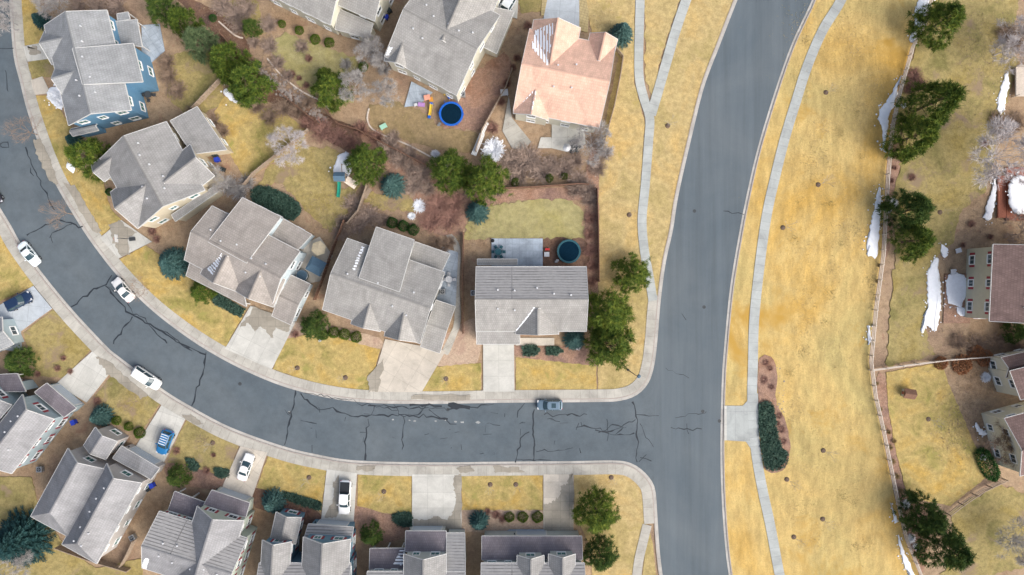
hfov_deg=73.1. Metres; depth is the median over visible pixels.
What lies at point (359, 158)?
pine tree
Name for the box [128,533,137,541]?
air conditioner
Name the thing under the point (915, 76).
bare bush
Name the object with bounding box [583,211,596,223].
bare bush
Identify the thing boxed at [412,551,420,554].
window
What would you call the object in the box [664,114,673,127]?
young tree
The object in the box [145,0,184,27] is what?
pine tree
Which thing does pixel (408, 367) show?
driveway
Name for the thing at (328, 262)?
fence
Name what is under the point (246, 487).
driveway
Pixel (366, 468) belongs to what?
damp patch
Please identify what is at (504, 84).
bare bush
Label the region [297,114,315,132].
bare bush
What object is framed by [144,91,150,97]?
patio table
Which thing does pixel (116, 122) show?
window
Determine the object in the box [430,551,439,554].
window
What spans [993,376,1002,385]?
window
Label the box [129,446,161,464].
garage door
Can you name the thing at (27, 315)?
driveway
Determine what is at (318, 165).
lawn
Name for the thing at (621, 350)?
pine tree
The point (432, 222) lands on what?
bare bush
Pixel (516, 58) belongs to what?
bare bush
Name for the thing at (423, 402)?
gutter
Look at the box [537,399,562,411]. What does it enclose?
parked car
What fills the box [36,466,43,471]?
air conditioner
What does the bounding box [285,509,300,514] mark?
window
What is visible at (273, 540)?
window
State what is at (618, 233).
lawn
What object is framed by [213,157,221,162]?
wheelie bin
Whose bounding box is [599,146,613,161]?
bare bush
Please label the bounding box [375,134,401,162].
bare bush
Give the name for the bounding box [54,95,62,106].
snowy bush
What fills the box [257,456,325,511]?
lawn
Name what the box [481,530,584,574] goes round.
house
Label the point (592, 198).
bare bush
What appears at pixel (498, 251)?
patio table
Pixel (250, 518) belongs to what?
window
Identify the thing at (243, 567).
window
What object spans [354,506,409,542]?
planting bed
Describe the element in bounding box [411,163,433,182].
bare bush
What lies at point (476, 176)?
pine tree
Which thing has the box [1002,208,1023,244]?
bare tree
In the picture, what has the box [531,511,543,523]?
round shrub
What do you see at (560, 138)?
patio
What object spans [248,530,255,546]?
window
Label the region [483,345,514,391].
driveway
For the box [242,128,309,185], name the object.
fence
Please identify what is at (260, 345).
driveway
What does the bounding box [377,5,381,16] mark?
window
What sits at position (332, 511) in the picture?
damp patch
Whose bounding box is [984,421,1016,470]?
bare tree
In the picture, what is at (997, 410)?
window
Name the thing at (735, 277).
kerb
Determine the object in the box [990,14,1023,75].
bare tree
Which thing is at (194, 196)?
window
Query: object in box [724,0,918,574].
park lawn
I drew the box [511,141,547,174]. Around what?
bare bush
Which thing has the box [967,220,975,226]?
bare bush
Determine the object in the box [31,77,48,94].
driveway
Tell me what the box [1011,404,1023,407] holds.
window
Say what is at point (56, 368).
bare bush
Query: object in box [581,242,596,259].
bare bush
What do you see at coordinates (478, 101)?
bare ground
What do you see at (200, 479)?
planting bed
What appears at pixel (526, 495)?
lawn
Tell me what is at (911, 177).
bare bush
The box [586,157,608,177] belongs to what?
bare bush
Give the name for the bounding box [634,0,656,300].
path
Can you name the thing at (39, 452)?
window
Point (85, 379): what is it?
driveway
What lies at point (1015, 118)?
bare bush
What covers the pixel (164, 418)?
driveway
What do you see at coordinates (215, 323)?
lawn
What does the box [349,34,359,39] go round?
window
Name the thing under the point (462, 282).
fence
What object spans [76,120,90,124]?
window
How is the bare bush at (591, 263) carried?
on the planting bed at (593, 288)
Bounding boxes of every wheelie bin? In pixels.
[69,419,78,425]
[149,482,156,488]
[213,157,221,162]
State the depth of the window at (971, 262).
118.52 m
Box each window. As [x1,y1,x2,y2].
[0,389,8,398]
[9,326,18,334]
[30,449,42,461]
[32,402,48,412]
[43,433,55,444]
[56,416,68,428]
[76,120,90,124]
[83,456,96,462]
[97,115,108,119]
[109,428,121,435]
[111,121,121,124]
[112,535,121,546]
[115,111,128,114]
[116,440,124,449]
[120,469,132,476]
[123,518,130,527]
[128,116,141,120]
[133,499,142,509]
[139,101,145,111]
[147,65,153,76]
[148,216,159,221]
[157,218,168,223]
[166,511,180,515]
[169,205,178,209]
[188,193,200,198]
[204,507,218,512]
[224,513,241,519]
[235,556,241,570]
[240,564,244,574]
[244,548,249,561]
[246,514,252,528]
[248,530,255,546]
[270,539,286,542]
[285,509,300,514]
[289,260,296,269]
[295,261,302,269]
[295,308,301,316]
[299,517,303,532]
[310,535,324,538]
[330,536,346,539]
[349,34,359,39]
[353,533,355,547]
[354,555,356,571]
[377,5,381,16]
[380,13,384,24]
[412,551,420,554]
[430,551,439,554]
[525,552,535,556]
[556,551,566,554]
[560,123,569,127]
[966,299,972,312]
[967,277,973,288]
[968,253,974,266]
[984,299,988,313]
[985,276,989,288]
[986,251,991,266]
[986,423,993,431]
[989,360,996,368]
[990,409,1003,413]
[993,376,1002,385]
[993,448,1000,457]
[994,353,1007,356]
[1002,427,1009,436]
[1007,379,1014,388]
[1008,453,1017,464]
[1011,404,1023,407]
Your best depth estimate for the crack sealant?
119.96 m
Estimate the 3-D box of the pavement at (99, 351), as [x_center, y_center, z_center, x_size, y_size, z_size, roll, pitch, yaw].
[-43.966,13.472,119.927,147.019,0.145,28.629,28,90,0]
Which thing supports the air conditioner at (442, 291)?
on the patio at (449, 296)
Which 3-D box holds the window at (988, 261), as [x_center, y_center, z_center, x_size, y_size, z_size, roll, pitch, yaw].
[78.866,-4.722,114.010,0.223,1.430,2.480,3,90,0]
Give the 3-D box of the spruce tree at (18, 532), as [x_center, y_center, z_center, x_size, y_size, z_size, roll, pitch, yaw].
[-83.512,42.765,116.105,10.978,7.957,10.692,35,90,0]
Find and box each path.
[443,234,460,354]
[632,524,651,574]
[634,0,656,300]
[647,0,690,115]
[727,393,758,447]
[747,0,845,574]
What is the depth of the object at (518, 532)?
118.78 m
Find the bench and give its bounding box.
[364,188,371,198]
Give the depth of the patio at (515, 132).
119.83 m
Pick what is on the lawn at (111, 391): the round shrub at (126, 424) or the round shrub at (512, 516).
the round shrub at (126, 424)
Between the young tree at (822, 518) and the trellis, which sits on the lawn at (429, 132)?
the trellis
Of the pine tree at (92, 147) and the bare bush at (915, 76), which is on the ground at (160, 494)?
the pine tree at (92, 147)
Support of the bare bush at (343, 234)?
on the lawn at (335, 207)
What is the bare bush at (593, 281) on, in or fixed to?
on the planting bed at (593, 288)
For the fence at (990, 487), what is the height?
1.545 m
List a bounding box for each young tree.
[487,482,493,493]
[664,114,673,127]
[781,220,799,229]
[784,477,801,491]
[791,535,807,547]
[816,174,834,186]
[820,517,831,528]
[821,448,838,461]
[926,417,945,429]
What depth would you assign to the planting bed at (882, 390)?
119.93 m
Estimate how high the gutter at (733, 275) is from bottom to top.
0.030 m
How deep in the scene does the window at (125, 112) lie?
114.88 m
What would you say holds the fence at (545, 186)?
on the ground at (160, 494)
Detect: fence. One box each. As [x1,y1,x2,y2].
[54,545,130,572]
[119,538,136,567]
[190,79,220,108]
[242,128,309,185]
[249,64,319,124]
[313,220,344,299]
[315,99,450,178]
[346,185,367,223]
[462,232,463,333]
[475,68,512,151]
[505,183,588,188]
[596,187,599,281]
[604,47,623,139]
[868,356,994,370]
[869,0,932,574]
[945,478,1008,516]
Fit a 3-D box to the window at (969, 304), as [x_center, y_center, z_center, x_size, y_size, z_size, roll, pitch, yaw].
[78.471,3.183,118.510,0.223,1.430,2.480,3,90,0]
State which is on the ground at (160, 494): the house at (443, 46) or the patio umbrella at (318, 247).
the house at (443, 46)
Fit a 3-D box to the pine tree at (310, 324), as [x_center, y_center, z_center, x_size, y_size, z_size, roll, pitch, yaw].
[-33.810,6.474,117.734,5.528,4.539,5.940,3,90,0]
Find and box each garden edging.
[218,21,242,38]
[267,58,328,109]
[366,108,431,157]
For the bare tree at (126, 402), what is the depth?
117.02 m
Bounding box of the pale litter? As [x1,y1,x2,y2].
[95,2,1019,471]
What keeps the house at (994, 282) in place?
on the ground at (160, 494)
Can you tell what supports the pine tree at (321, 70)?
on the lawn at (288, 42)
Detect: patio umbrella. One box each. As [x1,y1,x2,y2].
[311,241,325,255]
[563,144,570,150]
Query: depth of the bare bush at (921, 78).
119.50 m
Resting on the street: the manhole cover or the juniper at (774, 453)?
the manhole cover
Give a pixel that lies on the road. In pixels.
(741, 82)
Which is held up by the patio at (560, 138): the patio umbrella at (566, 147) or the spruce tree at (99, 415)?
the patio umbrella at (566, 147)
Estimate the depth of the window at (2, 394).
115.38 m
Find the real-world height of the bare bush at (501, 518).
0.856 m
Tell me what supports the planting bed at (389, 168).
on the ground at (160, 494)
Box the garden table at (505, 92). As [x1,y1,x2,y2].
[500,89,507,96]
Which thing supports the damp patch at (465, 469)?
on the pavement at (99, 351)
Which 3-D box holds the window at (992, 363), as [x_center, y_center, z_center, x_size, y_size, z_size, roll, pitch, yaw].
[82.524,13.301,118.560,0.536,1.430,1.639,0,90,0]
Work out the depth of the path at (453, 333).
119.90 m
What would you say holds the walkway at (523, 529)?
on the ground at (160, 494)
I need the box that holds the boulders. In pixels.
[257,66,784,412]
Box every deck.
[996,176,1005,217]
[1005,167,1023,219]
[1012,65,1023,97]
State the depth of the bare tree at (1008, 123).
113.33 m
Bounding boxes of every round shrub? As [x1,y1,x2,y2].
[105,188,110,195]
[111,416,121,424]
[124,422,133,430]
[133,427,145,438]
[208,14,216,21]
[278,20,285,27]
[295,26,303,34]
[310,34,320,44]
[324,37,334,47]
[328,327,339,337]
[338,328,350,339]
[350,331,362,342]
[358,61,367,71]
[386,216,397,228]
[397,219,409,231]
[408,223,419,235]
[504,511,514,522]
[511,177,519,185]
[517,511,528,522]
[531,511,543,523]
[545,173,553,182]
[973,447,1000,481]
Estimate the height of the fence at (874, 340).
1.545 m
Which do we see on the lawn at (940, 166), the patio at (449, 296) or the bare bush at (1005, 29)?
the bare bush at (1005, 29)
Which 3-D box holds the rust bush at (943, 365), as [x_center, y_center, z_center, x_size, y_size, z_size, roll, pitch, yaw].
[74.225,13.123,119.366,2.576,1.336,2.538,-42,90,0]
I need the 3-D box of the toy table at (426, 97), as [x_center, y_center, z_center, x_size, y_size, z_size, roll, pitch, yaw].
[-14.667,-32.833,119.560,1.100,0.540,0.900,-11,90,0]
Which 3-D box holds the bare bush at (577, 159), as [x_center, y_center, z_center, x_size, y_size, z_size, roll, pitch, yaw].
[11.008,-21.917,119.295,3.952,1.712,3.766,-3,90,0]
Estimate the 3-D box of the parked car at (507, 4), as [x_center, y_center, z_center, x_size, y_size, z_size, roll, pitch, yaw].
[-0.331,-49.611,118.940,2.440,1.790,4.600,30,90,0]
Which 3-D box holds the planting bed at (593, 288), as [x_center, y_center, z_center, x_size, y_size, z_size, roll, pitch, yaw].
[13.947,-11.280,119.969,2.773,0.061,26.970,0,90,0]
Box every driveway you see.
[0,286,51,350]
[23,43,47,61]
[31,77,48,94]
[57,351,107,402]
[100,220,151,257]
[136,405,184,461]
[222,446,266,496]
[225,306,294,368]
[321,469,356,521]
[370,339,445,391]
[412,474,461,524]
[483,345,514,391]
[502,0,517,18]
[543,474,573,530]
[544,0,578,25]
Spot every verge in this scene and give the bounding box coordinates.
[642,534,655,574]
[647,0,732,294]
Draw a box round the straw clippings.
[775,0,893,566]
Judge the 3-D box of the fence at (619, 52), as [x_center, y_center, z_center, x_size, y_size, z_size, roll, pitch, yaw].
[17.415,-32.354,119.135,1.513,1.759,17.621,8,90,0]
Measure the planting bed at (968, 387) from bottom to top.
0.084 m
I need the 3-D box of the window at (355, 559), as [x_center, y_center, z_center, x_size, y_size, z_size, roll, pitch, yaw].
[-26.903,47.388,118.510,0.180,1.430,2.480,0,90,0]
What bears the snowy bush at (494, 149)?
on the ground at (160, 494)
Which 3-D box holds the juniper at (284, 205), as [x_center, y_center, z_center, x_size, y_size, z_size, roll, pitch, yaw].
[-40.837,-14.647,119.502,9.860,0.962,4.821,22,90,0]
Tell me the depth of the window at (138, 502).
118.70 m
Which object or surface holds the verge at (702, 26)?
on the ground at (160, 494)
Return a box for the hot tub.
[296,270,308,280]
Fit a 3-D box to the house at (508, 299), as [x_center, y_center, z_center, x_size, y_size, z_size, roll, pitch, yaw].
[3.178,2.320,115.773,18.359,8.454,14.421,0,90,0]
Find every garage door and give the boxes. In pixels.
[51,384,82,404]
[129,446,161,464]
[218,487,250,500]
[316,519,349,525]
[411,526,442,529]
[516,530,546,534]
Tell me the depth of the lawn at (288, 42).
119.90 m
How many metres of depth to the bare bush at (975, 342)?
119.47 m
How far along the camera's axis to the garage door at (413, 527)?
118.78 m
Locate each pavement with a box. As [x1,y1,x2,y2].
[0,216,653,523]
[13,0,657,399]
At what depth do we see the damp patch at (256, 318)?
119.82 m
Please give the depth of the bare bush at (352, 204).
119.51 m
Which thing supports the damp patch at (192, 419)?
on the pavement at (99, 351)
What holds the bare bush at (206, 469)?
on the planting bed at (200, 479)
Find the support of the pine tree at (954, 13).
on the lawn at (940, 166)
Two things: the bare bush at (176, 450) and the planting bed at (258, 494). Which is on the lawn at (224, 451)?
the bare bush at (176, 450)
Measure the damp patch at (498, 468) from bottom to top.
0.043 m
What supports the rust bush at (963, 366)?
on the planting bed at (968, 387)
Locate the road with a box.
[653,0,811,574]
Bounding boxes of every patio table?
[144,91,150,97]
[445,276,451,282]
[495,248,501,254]
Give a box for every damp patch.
[27,45,40,54]
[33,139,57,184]
[64,183,100,232]
[96,357,147,398]
[109,220,135,255]
[182,414,203,424]
[240,306,292,337]
[325,475,338,517]
[356,465,374,471]
[367,358,383,391]
[411,394,470,400]
[413,474,461,531]
[456,465,474,472]
[493,465,523,472]
[544,474,573,530]
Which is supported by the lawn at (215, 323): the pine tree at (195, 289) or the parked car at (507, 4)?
the pine tree at (195, 289)
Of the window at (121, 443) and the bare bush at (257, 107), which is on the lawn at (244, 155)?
the bare bush at (257, 107)
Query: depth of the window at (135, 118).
118.58 m
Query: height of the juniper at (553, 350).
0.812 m
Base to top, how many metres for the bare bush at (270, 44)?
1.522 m
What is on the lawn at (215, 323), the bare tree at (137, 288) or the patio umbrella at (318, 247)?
the bare tree at (137, 288)
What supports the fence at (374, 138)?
on the ground at (160, 494)
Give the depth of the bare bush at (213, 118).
119.50 m
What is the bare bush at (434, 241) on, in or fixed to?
on the ground at (160, 494)
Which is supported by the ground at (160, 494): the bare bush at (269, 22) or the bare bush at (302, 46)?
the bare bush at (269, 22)
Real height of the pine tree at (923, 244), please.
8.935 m
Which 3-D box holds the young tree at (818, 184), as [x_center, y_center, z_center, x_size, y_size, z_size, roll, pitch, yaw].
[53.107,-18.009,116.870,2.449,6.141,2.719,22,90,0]
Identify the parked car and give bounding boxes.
[0,193,4,203]
[3,291,32,311]
[17,241,41,266]
[111,277,135,302]
[155,429,174,455]
[237,453,254,481]
[499,0,516,9]
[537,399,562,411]
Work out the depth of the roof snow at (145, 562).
112.93 m
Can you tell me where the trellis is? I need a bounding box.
[471,133,483,155]
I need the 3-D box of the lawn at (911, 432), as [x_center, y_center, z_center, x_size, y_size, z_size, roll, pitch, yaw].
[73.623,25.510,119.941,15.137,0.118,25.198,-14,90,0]
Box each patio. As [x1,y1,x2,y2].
[142,24,164,61]
[301,237,332,282]
[404,81,432,106]
[436,248,457,305]
[491,238,542,265]
[502,97,530,149]
[538,124,585,152]
[943,274,969,322]
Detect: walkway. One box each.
[507,529,543,530]
[516,338,553,345]
[541,0,546,15]
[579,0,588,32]
[724,406,726,439]
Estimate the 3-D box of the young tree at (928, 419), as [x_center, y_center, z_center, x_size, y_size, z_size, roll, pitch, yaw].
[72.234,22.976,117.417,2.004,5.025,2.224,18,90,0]
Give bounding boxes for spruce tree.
[0,505,56,567]
[31,12,50,31]
[64,134,83,145]
[89,403,115,426]
[157,246,188,280]
[261,486,287,514]
[380,173,407,199]
[465,199,490,225]
[468,510,489,529]
[562,332,584,350]
[607,22,633,49]
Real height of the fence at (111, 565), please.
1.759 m
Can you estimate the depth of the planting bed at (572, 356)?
119.92 m
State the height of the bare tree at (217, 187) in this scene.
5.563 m
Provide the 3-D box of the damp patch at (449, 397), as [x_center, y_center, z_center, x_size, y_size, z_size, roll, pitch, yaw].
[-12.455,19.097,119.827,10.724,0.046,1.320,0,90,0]
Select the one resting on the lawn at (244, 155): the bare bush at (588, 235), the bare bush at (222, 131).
the bare bush at (222, 131)
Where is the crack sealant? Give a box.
[0,48,743,462]
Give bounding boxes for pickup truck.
[337,480,351,514]
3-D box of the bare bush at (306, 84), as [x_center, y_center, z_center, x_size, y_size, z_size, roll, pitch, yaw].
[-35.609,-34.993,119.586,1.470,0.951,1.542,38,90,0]
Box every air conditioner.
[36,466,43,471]
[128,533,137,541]
[440,289,445,293]
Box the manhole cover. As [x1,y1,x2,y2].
[238,209,720,422]
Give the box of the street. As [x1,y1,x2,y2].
[0,0,653,483]
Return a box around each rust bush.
[934,356,947,369]
[951,354,972,374]
[966,345,984,360]
[975,349,992,366]
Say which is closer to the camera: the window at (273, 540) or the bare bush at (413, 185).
the window at (273, 540)
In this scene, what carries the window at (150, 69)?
in the house at (103, 77)
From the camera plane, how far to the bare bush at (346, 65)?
119.45 m
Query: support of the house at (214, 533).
on the ground at (160, 494)
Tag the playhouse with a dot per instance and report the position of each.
(908, 393)
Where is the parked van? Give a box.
[130,365,161,389]
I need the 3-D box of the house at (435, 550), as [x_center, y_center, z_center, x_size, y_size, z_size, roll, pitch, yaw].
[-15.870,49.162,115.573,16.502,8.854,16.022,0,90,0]
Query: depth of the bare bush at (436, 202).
119.51 m
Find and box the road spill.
[288,411,479,423]
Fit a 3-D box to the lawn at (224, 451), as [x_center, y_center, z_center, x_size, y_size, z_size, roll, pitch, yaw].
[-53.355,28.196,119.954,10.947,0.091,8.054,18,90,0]
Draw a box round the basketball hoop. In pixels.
[113,234,135,241]
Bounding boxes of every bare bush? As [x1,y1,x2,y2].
[53,365,61,371]
[59,355,66,360]
[67,0,87,10]
[86,0,105,9]
[92,396,101,404]
[104,0,125,14]
[145,228,155,236]
[152,236,160,243]
[156,51,176,72]
[158,65,178,85]
[166,77,187,101]
[172,447,179,455]
[203,466,210,475]
[208,110,222,127]
[209,0,230,15]
[215,121,230,138]
[220,0,250,25]
[220,173,237,196]
[229,18,243,35]
[229,181,248,200]
[235,0,257,18]
[238,174,257,191]
[247,35,259,48]
[248,97,266,115]
[257,13,277,33]
[258,36,278,56]
[258,106,279,127]
[268,54,285,69]
[269,97,292,120]
[279,69,294,82]
[286,100,303,118]
[291,329,299,337]
[293,39,308,53]
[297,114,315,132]
[300,96,312,109]
[301,508,312,517]
[302,80,309,89]
[305,54,312,62]
[307,117,334,145]
[324,124,347,148]
[331,220,351,240]
[334,213,350,228]
[339,57,352,71]
[340,192,363,213]
[341,134,359,149]
[345,213,367,236]
[349,66,364,82]
[351,120,367,138]
[355,203,383,228]
[368,52,383,68]
[369,128,383,145]
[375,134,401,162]
[375,213,391,227]
[377,61,392,76]
[387,129,402,145]
[389,149,410,170]
[400,170,426,198]
[401,145,417,161]
[402,159,415,175]
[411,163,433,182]
[415,206,442,235]
[418,178,436,197]
[420,191,452,221]
[429,236,441,246]
[434,237,450,252]
[435,203,465,233]
[442,193,466,213]
[444,234,456,246]
[486,120,500,133]
[491,511,501,520]
[497,96,506,105]
[498,515,505,522]
[499,145,524,172]
[502,78,511,87]
[508,162,532,186]
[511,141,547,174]
[513,54,520,60]
[523,19,531,29]
[527,158,555,184]
[539,153,562,175]
[549,155,574,179]
[565,150,586,169]
[566,168,592,191]
[567,181,583,200]
[577,178,598,199]
[581,190,596,207]
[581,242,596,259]
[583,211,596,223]
[583,226,595,240]
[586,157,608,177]
[586,258,598,271]
[588,133,601,149]
[588,276,597,286]
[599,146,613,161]
[760,376,768,384]
[902,79,918,94]
[906,66,923,84]
[908,172,917,180]
[914,76,925,91]
[949,331,969,352]
[966,332,992,355]
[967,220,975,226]
[985,330,1011,353]
[988,109,1007,128]
[994,20,1018,42]
[996,114,1019,141]
[1003,26,1023,51]
[1007,109,1023,132]
[1007,342,1023,351]
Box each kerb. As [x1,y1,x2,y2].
[0,213,659,574]
[11,0,734,400]
[723,0,815,574]
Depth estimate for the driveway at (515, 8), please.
119.82 m
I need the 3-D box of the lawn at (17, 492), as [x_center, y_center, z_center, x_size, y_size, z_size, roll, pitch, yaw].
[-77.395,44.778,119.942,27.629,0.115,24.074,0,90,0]
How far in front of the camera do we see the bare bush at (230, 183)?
119.47 m
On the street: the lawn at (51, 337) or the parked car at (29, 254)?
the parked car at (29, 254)
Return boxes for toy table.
[379,123,386,129]
[418,102,424,106]
[423,94,430,100]
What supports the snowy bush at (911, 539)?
on the planting bed at (882, 390)
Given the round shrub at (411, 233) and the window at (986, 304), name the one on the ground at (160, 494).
the round shrub at (411, 233)
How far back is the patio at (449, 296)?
119.83 m
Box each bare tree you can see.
[0,0,21,34]
[0,548,34,574]
[2,116,46,142]
[29,0,70,19]
[39,200,72,229]
[116,395,141,413]
[129,273,148,300]
[194,432,212,449]
[207,164,229,194]
[264,125,309,167]
[338,68,370,101]
[351,33,388,69]
[370,78,400,107]
[568,119,615,167]
[968,114,1023,189]
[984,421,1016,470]
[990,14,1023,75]
[994,515,1023,565]
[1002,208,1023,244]
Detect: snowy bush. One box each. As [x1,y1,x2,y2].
[47,89,59,102]
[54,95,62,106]
[408,213,415,219]
[412,198,424,212]
[431,150,440,157]
[481,136,505,161]
[902,499,909,508]
[908,534,915,543]
[981,372,990,382]
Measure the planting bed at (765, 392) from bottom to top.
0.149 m
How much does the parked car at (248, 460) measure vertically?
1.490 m
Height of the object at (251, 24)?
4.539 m
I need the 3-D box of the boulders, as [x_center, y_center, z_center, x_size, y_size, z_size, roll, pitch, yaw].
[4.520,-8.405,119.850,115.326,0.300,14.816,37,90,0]
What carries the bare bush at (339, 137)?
on the planting bed at (203, 11)
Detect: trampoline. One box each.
[437,101,463,125]
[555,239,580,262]
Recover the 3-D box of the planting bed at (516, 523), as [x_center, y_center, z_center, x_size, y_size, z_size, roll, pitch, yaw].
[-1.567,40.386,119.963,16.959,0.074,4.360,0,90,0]
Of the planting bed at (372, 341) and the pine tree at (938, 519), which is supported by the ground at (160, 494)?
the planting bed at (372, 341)
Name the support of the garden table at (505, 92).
on the bare ground at (478, 101)
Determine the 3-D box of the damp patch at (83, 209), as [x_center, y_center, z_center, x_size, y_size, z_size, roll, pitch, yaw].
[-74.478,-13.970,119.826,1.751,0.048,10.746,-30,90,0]
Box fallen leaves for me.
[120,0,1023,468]
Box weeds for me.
[762,0,898,547]
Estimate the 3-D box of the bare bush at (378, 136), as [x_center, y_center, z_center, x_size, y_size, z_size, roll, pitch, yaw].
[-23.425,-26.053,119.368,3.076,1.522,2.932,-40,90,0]
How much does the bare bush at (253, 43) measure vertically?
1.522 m
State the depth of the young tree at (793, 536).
119.69 m
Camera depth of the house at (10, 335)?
117.42 m
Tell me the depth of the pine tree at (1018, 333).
118.08 m
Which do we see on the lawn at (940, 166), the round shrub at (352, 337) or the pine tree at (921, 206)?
the pine tree at (921, 206)
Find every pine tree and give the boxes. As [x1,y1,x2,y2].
[3,344,40,377]
[63,136,110,183]
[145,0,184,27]
[165,462,193,487]
[166,6,204,46]
[181,25,219,65]
[190,281,217,305]
[208,40,252,80]
[214,58,245,85]
[225,58,277,109]
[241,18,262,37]
[299,309,330,341]
[308,67,354,113]
[314,67,333,85]
[343,142,388,186]
[360,519,384,545]
[424,147,468,196]
[461,153,514,206]
[570,483,620,534]
[582,318,636,371]
[583,532,620,572]
[587,285,635,341]
[610,252,651,294]
[874,187,936,235]
[880,113,941,164]
[886,223,937,265]
[889,489,948,535]
[893,77,968,134]
[903,0,969,53]
[910,516,978,572]
[998,323,1023,344]
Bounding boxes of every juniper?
[184,457,199,472]
[211,292,245,317]
[213,466,229,478]
[250,185,301,220]
[282,491,322,509]
[391,511,413,527]
[521,344,539,357]
[544,345,563,356]
[758,400,788,471]
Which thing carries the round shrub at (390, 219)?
on the ground at (160, 494)
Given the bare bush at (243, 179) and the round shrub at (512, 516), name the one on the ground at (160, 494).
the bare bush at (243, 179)
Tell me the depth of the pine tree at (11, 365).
117.84 m
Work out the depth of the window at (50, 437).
118.54 m
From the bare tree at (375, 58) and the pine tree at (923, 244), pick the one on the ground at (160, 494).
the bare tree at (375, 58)
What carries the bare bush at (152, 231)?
on the ground at (160, 494)
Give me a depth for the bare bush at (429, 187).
119.47 m
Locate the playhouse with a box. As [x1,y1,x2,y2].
[901,388,916,399]
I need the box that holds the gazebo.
[305,256,327,276]
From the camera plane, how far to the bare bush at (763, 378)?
119.77 m
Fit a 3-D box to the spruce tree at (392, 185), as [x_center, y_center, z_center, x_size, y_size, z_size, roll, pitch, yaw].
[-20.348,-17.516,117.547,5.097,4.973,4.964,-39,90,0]
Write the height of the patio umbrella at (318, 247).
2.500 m
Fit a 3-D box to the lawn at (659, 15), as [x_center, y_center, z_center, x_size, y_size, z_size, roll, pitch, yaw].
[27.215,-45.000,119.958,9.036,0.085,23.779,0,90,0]
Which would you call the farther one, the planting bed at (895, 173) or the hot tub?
the planting bed at (895, 173)
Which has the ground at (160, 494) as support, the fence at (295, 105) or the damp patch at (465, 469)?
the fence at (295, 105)
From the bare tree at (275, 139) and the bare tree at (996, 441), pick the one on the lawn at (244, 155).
the bare tree at (275, 139)
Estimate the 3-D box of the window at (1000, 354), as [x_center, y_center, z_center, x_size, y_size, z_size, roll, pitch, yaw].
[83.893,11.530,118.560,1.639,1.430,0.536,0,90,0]
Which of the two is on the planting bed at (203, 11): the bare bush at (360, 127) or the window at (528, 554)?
the bare bush at (360, 127)
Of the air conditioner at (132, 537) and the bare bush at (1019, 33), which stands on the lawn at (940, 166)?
the bare bush at (1019, 33)
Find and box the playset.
[333,164,355,197]
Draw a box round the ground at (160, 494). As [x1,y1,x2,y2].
[0,0,1023,574]
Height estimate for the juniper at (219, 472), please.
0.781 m
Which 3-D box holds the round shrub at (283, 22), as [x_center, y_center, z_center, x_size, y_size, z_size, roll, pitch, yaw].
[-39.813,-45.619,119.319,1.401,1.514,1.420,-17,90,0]
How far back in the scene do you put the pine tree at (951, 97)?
113.16 m
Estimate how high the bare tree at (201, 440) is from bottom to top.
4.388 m
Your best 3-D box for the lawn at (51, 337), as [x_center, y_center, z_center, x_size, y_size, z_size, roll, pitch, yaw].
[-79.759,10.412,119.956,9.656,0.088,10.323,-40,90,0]
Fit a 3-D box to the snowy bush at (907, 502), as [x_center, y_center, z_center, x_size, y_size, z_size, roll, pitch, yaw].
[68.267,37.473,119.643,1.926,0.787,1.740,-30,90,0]
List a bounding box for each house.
[0,317,23,351]
[0,373,83,473]
[31,425,165,563]
[39,10,158,137]
[91,106,233,228]
[141,487,257,574]
[184,197,314,324]
[257,508,356,574]
[270,0,393,42]
[322,227,455,353]
[367,526,466,574]
[384,0,513,101]
[475,259,588,344]
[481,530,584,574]
[513,17,617,132]
[964,244,1023,322]
[981,348,1023,475]
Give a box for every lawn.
[0,236,33,300]
[0,476,142,574]
[22,0,44,45]
[24,310,89,377]
[28,59,53,78]
[36,95,120,234]
[95,377,159,434]
[120,245,245,346]
[167,50,223,112]
[168,421,238,477]
[214,96,305,175]
[218,0,264,38]
[257,146,341,228]
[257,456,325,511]
[269,32,361,103]
[273,335,379,389]
[320,186,358,231]
[357,475,411,513]
[364,191,418,211]
[369,101,477,152]
[423,363,481,390]
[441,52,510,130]
[461,475,542,510]
[464,198,584,239]
[515,357,596,389]
[518,0,541,12]
[574,474,646,574]
[587,0,647,388]
[643,0,679,94]
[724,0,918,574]
[885,0,1018,366]
[886,362,989,505]
[940,485,1023,574]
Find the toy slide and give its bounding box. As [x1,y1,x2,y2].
[428,102,432,117]
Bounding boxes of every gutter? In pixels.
[0,208,662,574]
[9,0,736,403]
[720,0,814,574]
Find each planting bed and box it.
[165,463,224,489]
[178,0,445,169]
[252,488,320,524]
[288,322,383,348]
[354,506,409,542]
[360,130,462,191]
[413,189,466,235]
[437,318,480,365]
[461,510,542,532]
[463,187,585,212]
[514,345,596,365]
[543,237,589,265]
[584,149,599,296]
[757,355,790,472]
[874,372,927,574]
[881,127,900,259]
[937,345,1022,462]
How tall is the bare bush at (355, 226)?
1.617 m
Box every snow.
[44,0,1023,574]
[142,23,552,567]
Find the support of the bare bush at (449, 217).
on the planting bed at (442, 231)
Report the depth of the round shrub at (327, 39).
119.17 m
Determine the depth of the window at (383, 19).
118.61 m
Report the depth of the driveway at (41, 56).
119.84 m
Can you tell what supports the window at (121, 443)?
in the house at (91, 499)
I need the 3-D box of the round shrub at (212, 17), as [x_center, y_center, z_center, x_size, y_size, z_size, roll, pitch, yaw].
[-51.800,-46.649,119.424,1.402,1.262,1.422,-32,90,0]

